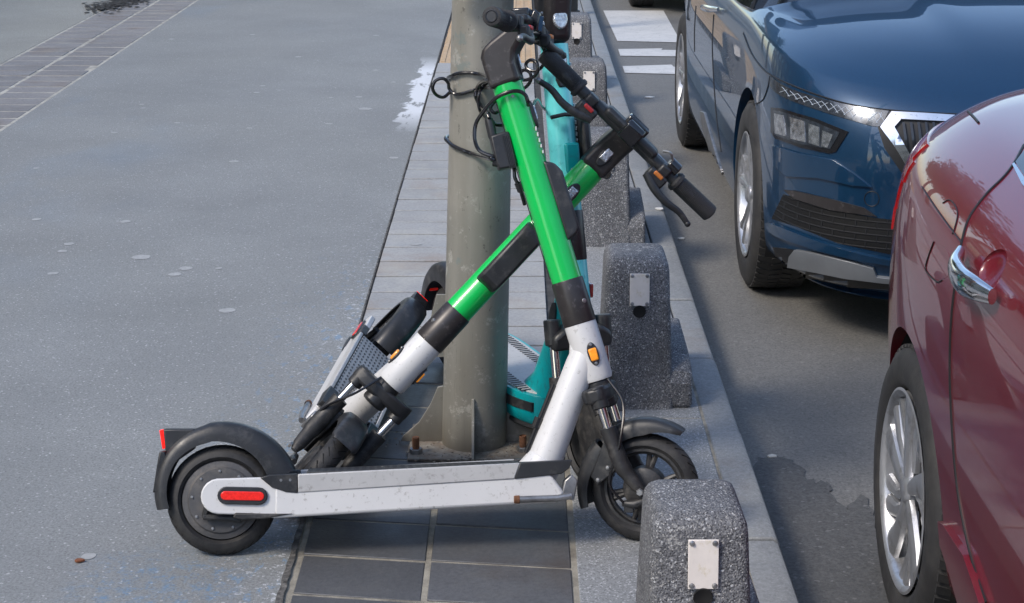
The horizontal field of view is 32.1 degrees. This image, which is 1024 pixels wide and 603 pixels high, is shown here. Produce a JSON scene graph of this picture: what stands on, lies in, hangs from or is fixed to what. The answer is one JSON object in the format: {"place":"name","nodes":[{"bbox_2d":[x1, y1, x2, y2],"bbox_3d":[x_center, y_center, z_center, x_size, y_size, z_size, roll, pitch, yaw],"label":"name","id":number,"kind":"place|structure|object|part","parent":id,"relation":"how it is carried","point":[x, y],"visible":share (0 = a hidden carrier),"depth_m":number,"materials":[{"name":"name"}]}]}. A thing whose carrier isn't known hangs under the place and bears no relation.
{"place":"outdoors","nodes":[
{"label":"outdoors","id":0,"kind":"place"},
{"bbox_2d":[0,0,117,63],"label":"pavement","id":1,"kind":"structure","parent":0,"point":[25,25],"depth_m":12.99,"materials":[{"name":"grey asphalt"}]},
{"bbox_2d":[0,0,197,131],"bbox_3d":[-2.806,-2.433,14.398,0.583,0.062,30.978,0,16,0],"label":"brick path strip","id":2,"kind":"object","parent":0,"point":[57,76],"visible":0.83,"depth_m":11.32,"materials":[{"name":"grey concrete"}]},
{"bbox_2d":[82,0,147,13],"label":"dirt patch","id":3,"kind":"object","parent":2,"relation":"on","point":[104,5],"visible":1,"depth_m":13.79,"materials":[{"name":"black soil"}]},
{"bbox_2d":[0,0,451,602],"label":"pavement","id":4,"kind":"structure","parent":0,"point":[114,356],"depth_m":6.39,"materials":[{"name":"grey asphalt"}]},
{"bbox_2d":[75,558,84,562],"bbox_3d":[-0.941,0.564,3.878,0.022,0.005,0.014,0,16,0],"label":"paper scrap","id":5,"kind":"object","parent":4,"relation":"on","point":[77,560],"visible":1,"depth_m":3.88,"materials":[{"name":"orange paper"}]},
{"bbox_2d":[32,34,421,558],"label":"gum spots","id":6,"kind":"object","parent":4,"relation":"on","point":[93,555],"visible":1,"depth_m":6.39,"materials":[{"name":"grey"}]},
{"bbox_2d":[363,63,546,362],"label":"grey tile path","id":7,"kind":"structure","parent":0,"point":[420,214],"depth_m":6.67,"materials":[{"name":"grey tile"}]},
{"bbox_2d":[361,0,673,321],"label":"tile bed","id":8,"kind":"object","parent":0,"point":[550,297],"depth_m":8.52,"materials":[{"name":"black concrete"}]},
{"bbox_2d":[275,39,443,602],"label":"dirt joint","id":9,"kind":"object","parent":8,"relation":"on","point":[285,577],"visible":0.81,"depth_m":4.01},
{"bbox_2d":[439,0,534,62],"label":"tactile paving","id":10,"kind":"structure","parent":8,"relation":"on","point":[527,46],"depth_m":11.51,"materials":[{"name":"grey concrete"}]},
{"bbox_2d":[282,362,756,602],"bbox_3d":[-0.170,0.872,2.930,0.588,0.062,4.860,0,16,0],"label":"dark tile path","id":11,"kind":"structure","parent":0,"point":[397,580],"depth_m":3.93,"materials":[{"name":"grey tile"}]},
{"bbox_2d":[384,431,526,462],"bbox_3d":[-0.085,0.377,4.522,0.494,0.014,0.326,0,16,0],"label":"grit","id":12,"kind":"object","parent":11,"relation":"on","point":[469,458],"visible":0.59,"depth_m":4.49,"materials":[{"name":"grey gravel"}]},
{"bbox_2d":[401,0,532,460],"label":"lamp pole","id":13,"kind":"object","parent":11,"relation":"on","point":[466,412],"visible":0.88,"depth_m":4.41,"materials":[{"name":"metal"}]},
{"bbox_2d":[431,47,545,205],"bbox_3d":[-0.051,-0.440,4.188,0.288,0.344,0.493,0,16,0],"label":"cable lock","id":14,"kind":"object","parent":13,"relation":"attached to","point":[501,157],"visible":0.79,"depth_m":4.00,"materials":[{"name":"black"}]},
{"bbox_2d":[287,49,715,469],"bbox_3d":[-0.090,-0.073,4.501,0.549,1.200,1.208,43,15,-7],"label":"electric scooter","id":15,"kind":"object","parent":11,"relation":"on","point":[366,382],"visible":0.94,"depth_m":4.17,"materials":[{"name":"white paint"}]},
{"bbox_2d":[421,0,621,476],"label":"electric scooter","id":16,"kind":"object","parent":11,"relation":"on","point":[533,374],"visible":0.25,"depth_m":4.27,"materials":[{"name":"teal plastic"}]},
{"bbox_2d":[537,0,718,602],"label":"granite path strip","id":17,"kind":"object","parent":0,"point":[607,556],"visible":0.17,"depth_m":4.10,"materials":[{"name":"grey stone"}]},
{"bbox_2d":[153,6,697,554],"bbox_3d":[-0.196,-0.056,3.953,1.202,1.207,0.530,-1,-2,-5],"label":"electric scooter","id":18,"kind":"object","parent":17,"relation":"on","point":[219,500],"visible":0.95,"depth_m":3.91,"materials":[{"name":"white paint"}]},
{"bbox_2d":[571,0,579,11],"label":"post","id":19,"kind":"object","parent":17,"relation":"on","point":[574,5],"visible":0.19,"depth_m":13.23,"materials":[{"name":"concrete"}]},
{"bbox_2d":[565,12,599,59],"bbox_3d":[0.384,-1.440,10.118,0.247,0.404,0.445,0,16,0],"label":"bollard","id":20,"kind":"object","parent":17,"relation":"on","point":[579,41],"visible":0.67,"depth_m":9.93,"materials":[{"name":"concrete"}]},
{"bbox_2d":[569,57,609,126],"bbox_3d":[0.378,-0.950,8.418,0.247,0.404,0.445,0,16,0],"label":"bollard","id":21,"kind":"object","parent":17,"relation":"on","point":[592,71],"visible":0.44,"depth_m":8.23,"materials":[{"name":"concrete"}]},
{"bbox_2d":[581,127,644,246],"bbox_3d":[0.371,-0.455,6.702,0.247,0.404,0.445,0,16,1],"label":"bollard","id":22,"kind":"object","parent":17,"relation":"on","point":[612,206],"visible":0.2,"depth_m":6.53,"materials":[{"name":"concrete"}]},
{"bbox_2d":[600,243,691,409],"bbox_3d":[0.367,0.037,4.992,0.247,0.404,0.445,0,16,0],"label":"bollard","id":23,"kind":"object","parent":17,"relation":"on","point":[650,363],"visible":0.92,"depth_m":4.82,"materials":[{"name":"stone"}]},
{"bbox_2d":[636,479,758,602],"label":"bollard","id":24,"kind":"object","parent":17,"relation":"on","point":[694,543],"visible":1,"depth_m":3.11,"materials":[{"name":"stone"}]},
{"bbox_2d":[591,0,888,516],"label":"road","id":25,"kind":"structure","parent":0,"point":[803,368],"depth_m":5.91,"materials":[{"name":"grey asphalt"}]},
{"bbox_2d":[604,11,676,73],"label":"road markings","id":26,"kind":"object","parent":25,"relation":"on","point":[650,26],"visible":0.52,"depth_m":13.18,"materials":[{"name":"paint"}]},
{"bbox_2d":[628,0,653,5],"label":"parked car","id":27,"kind":"object","parent":25,"relation":"on","point":[641,2],"visible":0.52,"depth_m":14.69,"materials":[{"name":"grey paint"}]},
{"bbox_2d":[580,0,798,602],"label":"kerb","id":28,"kind":"structure","parent":25,"relation":"on","point":[771,578],"depth_m":4.89,"materials":[{"name":"concrete"}]},
{"bbox_2d":[753,456,888,602],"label":"road patch","id":29,"kind":"object","parent":25,"relation":"on","point":[827,541],"visible":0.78,"depth_m":4.30,"materials":[{"name":"grey asphalt"}]},
{"bbox_2d":[675,0,1023,299],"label":"parked car","id":30,"kind":"object","parent":25,"relation":"on","point":[810,124],"visible":0.84,"depth_m":5.78,"materials":[{"name":"blue paint"}]},
{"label":"windows","id":31,"kind":"part","parent":30,"relation":"part of","materials":[{"name":"black"}]},
{"bbox_2d":[873,88,1023,602],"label":"parked car","id":32,"kind":"object","parent":25,"relation":"on","point":[948,477],"visible":1,"depth_m":3.38,"materials":[{"name":"red paint"}]},
{"bbox_3d":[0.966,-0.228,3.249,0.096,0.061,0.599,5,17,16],"label":"side window","id":33,"kind":"part","parent":32,"relation":"part of","materials":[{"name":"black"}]}
]}

